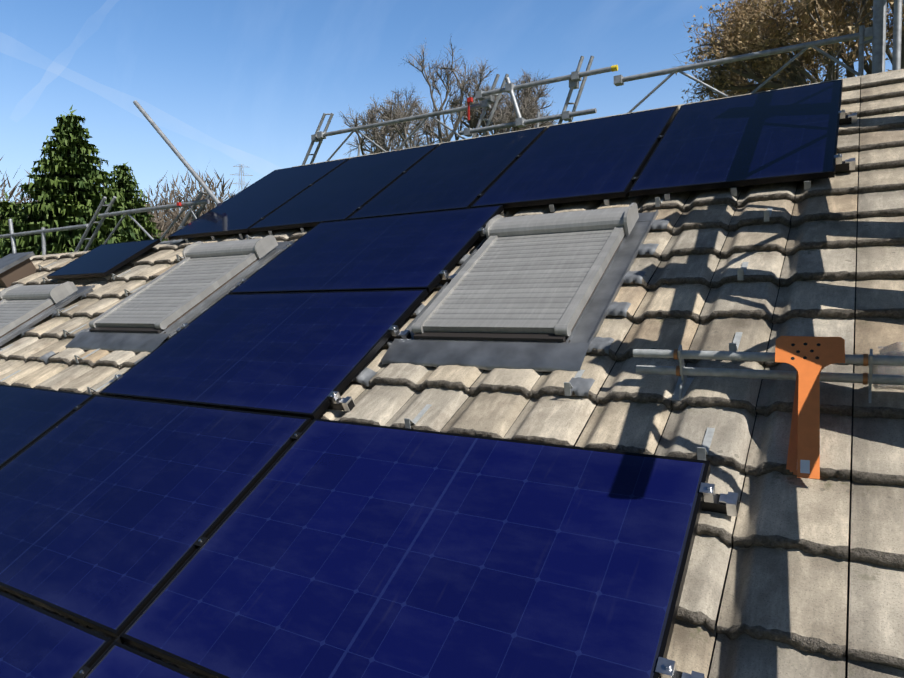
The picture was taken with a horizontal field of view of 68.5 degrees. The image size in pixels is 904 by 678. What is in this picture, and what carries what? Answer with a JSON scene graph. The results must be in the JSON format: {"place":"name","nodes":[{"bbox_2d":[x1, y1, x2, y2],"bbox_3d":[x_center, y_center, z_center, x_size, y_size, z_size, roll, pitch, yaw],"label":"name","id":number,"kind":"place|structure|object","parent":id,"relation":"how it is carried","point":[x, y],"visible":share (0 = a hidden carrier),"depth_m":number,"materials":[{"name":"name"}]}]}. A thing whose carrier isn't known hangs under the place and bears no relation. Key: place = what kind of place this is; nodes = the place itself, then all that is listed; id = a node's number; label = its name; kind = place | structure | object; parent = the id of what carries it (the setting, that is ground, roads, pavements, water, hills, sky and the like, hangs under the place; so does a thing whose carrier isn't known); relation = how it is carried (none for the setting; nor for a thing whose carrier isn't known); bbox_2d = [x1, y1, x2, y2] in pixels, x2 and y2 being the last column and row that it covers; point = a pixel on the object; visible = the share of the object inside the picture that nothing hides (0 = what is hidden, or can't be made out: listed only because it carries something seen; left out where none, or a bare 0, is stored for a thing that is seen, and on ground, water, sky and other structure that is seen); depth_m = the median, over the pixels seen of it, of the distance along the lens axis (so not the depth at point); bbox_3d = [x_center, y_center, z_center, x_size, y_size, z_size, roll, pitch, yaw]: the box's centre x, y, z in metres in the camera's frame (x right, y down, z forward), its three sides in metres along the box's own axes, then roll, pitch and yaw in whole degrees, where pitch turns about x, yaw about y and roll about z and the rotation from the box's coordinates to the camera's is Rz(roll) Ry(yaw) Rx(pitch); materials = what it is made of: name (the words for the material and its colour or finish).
{"place":"outdoors","nodes":[
{"label":"outdoors","id":0,"kind":"place"},
{"bbox_2d":[0,0,902,219],"label":"sky","id":1,"kind":"structure","parent":0,"point":[229,83],"materials":[{"name":"blue"}]},
{"bbox_2d":[877,342,903,386],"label":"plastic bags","id":2,"kind":"object","parent":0,"point":[895,349],"visible":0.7,"depth_m":2.34,"materials":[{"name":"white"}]},
{"label":"ground","id":3,"kind":"structure","parent":0,"visible":0},
{"bbox_2d":[0,192,23,253],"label":"spruce","id":4,"kind":"object","parent":3,"relation":"on","point":[8,209],"visible":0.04,"depth_m":32.40,"materials":[{"name":"green plant"}]},
{"bbox_2d":[0,105,137,258],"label":"spruce","id":5,"kind":"object","parent":3,"relation":"on","point":[71,194],"visible":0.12,"depth_m":24.21,"materials":[{"name":"green plant"}]},
{"bbox_2d":[108,162,167,241],"bbox_3d":[-15.525,-0.641,31.728,4.987,15.073,5.110,1,3,31],"label":"spruce","id":6,"kind":"object","parent":3,"relation":"on","point":[124,185],"visible":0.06,"depth_m":31.17,"materials":[{"name":"green plant"}]},
{"bbox_2d":[230,164,252,192],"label":"power pylon","id":7,"kind":"object","parent":3,"relation":"on","point":[240,169],"visible":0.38,"depth_m":304.87,"materials":[{"name":"silver metal"}]},
{"bbox_2d":[340,89,429,154],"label":"bare tree","id":8,"kind":"object","parent":3,"relation":"on","point":[374,132],"visible":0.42,"depth_m":43.13,"materials":[{"name":"brown plant"}]},
{"bbox_2d":[349,35,557,157],"bbox_3d":[0.241,-3.368,32.182,10.582,20.140,9.611,1,3,31],"label":"bare tree","id":9,"kind":"object","parent":3,"relation":"on","point":[528,106],"visible":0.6,"depth_m":30.71,"materials":[{"name":"brown plant"}]},
{"bbox_2d":[672,0,903,102],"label":"dry leaf tree","id":10,"kind":"object","parent":3,"relation":"on","point":[752,26],"visible":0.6,"depth_m":10.46,"materials":[{"name":"brown plant"}]},
{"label":"house walls","id":11,"kind":"object","parent":3,"relation":"on","visible":0},
{"bbox_2d":[0,69,903,677],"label":"roof tiles","id":12,"kind":"object","parent":11,"relation":"attached to","point":[790,575],"visible":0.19,"depth_m":2.71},
{"bbox_2d":[0,252,35,287],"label":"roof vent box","id":13,"kind":"object","parent":12,"relation":"on","point":[14,267],"visible":0.83,"depth_m":7.22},
{"bbox_2d":[0,281,94,348],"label":"skylight","id":14,"kind":"object","parent":12,"relation":"on","point":[23,309],"visible":0.94,"depth_m":5.91,"materials":[{"name":"metal"}]},
{"bbox_2d":[46,239,160,278],"bbox_3d":[-3.477,-0.796,6.620,1.000,0.035,0.680,1,35,31],"label":"solar panel","id":15,"kind":"object","parent":12,"relation":"on","point":[103,260],"visible":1,"depth_m":6.54,"materials":[{"name":"blue glass"}]},
{"bbox_2d":[40,235,294,363],"bbox_3d":[-2.148,-0.370,5.154,1.250,0.214,1.729,1,35,31],"label":"skylight","id":16,"kind":"object","parent":12,"relation":"on","point":[193,284],"visible":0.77,"depth_m":5.03,"materials":[{"name":"metal"}]},
{"bbox_2d":[249,144,438,231],"bbox_3d":[-0.975,-1.448,6.278,1.122,0.035,1.700,1,35,31],"label":"solar panel","id":17,"kind":"object","parent":12,"relation":"on","point":[346,189],"visible":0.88,"depth_m":6.15,"materials":[{"name":"blue glass"}]},
{"bbox_2d":[0,195,772,460],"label":"roof hooks","id":18,"kind":"object","parent":12,"relation":"on","point":[702,451],"visible":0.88,"depth_m":2.96,"materials":[{"name":"silver metal"}]},
{"bbox_2d":[347,127,546,219],"bbox_3d":[0.006,-1.427,5.680,1.122,0.035,1.700,1,35,31],"label":"solar panel","id":19,"kind":"object","parent":12,"relation":"on","point":[460,174],"visible":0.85,"depth_m":5.56,"materials":[{"name":"blue glass"}]},
{"bbox_2d":[0,0,901,254],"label":"scaffolding","id":20,"kind":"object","parent":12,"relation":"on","point":[875,34],"depth_m":6.89,"materials":[{"name":"silver metal"}]},
{"bbox_2d":[72,109,856,677],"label":"pv mounting","id":21,"kind":"object","parent":12,"relation":"on","point":[728,503],"visible":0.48,"depth_m":3.11,"materials":[{"name":"silver metal"}]},
{"bbox_2d":[0,385,93,467],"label":"solar panel","id":22,"kind":"object","parent":21,"relation":"attached to","point":[29,417],"visible":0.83,"depth_m":3.92,"materials":[{"name":"blue glass"}]},
{"bbox_2d":[0,591,112,677],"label":"solar panel","id":23,"kind":"object","parent":21,"relation":"attached to","point":[36,642],"visible":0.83,"depth_m":2.29,"materials":[{"name":"blue glass"}]},
{"bbox_2d":[84,641,199,677],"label":"solar panel","id":24,"kind":"object","parent":21,"relation":"attached to","point":[116,659],"visible":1,"depth_m":2.11,"materials":[{"name":"blue glass"}]},
{"bbox_2d":[0,395,311,637],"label":"solar panel","id":25,"kind":"object","parent":21,"relation":"attached to","point":[113,510],"visible":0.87,"depth_m":2.91,"materials":[{"name":"blue glass"}]},
{"bbox_2d":[168,158,348,239],"bbox_3d":[-1.956,-1.469,6.875,1.122,0.035,1.700,1,35,31],"label":"solar panel","id":26,"kind":"object","parent":21,"relation":"on","point":[245,210],"visible":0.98,"depth_m":6.75,"materials":[{"name":"blue glass"}]},
{"bbox_2d":[99,289,427,419],"bbox_3d":[-1.113,0.030,3.881,1.700,0.035,1.122,1,35,31],"label":"solar panel","id":27,"kind":"object","parent":21,"relation":"attached to","point":[301,354],"visible":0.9,"depth_m":3.76,"materials":[{"name":"blue glass"}]},
{"bbox_2d":[229,205,503,293],"bbox_3d":[-0.613,-0.617,4.678,1.700,0.035,1.122,1,35,31],"label":"solar panel","id":28,"kind":"object","parent":21,"relation":"attached to","point":[411,251],"visible":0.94,"depth_m":4.58,"materials":[{"name":"blue glass"}]},
{"bbox_2d":[120,418,710,677],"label":"solar panel","id":29,"kind":"object","parent":21,"relation":"attached to","point":[333,549],"visible":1,"depth_m":2.11,"materials":[{"name":"blue glass"}]},
{"bbox_2d":[352,203,669,397],"bbox_3d":[0.384,-0.316,3.612,1.250,0.214,1.729,1,35,31],"label":"skylight","id":30,"kind":"object","parent":12,"relation":"on","point":[538,292],"visible":0.83,"depth_m":3.44,"materials":[{"name":"metal"}]},
{"bbox_2d":[470,106,678,207],"bbox_3d":[0.987,-1.405,5.083,1.122,0.035,1.700,1,35,31],"label":"solar panel","id":31,"kind":"object","parent":12,"relation":"on","point":[599,158],"visible":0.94,"depth_m":4.93,"materials":[{"name":"blue glass"}]},
{"bbox_2d":[629,79,842,196],"bbox_3d":[1.968,-1.385,4.485,1.122,0.035,1.700,1,35,31],"label":"solar panel","id":32,"kind":"object","parent":12,"relation":"on","point":[782,135],"visible":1,"depth_m":4.31,"materials":[{"name":"blue glass"}]},
{"bbox_2d":[633,345,903,402],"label":"snow guard","id":33,"kind":"object","parent":12,"relation":"on","point":[684,382],"visible":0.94,"depth_m":2.44,"materials":[{"name":"silver metal"}]},
{"bbox_2d":[775,336,844,478],"bbox_3d":[1.171,0.202,2.195,0.216,0.199,0.547,1,35,31],"label":"roof bracket","id":34,"kind":"object","parent":12,"relation":"on","point":[809,358],"visible":1,"depth_m":2.20,"materials":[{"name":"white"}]},
{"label":"hill","id":35,"kind":"structure","parent":0,"visible":0},
{"bbox_2d":[0,154,248,240],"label":"tree belt","id":36,"kind":"object","parent":35,"relation":"on","point":[163,220],"visible":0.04,"depth_m":99.40,"materials":[{"name":"brown plant"}]}
]}

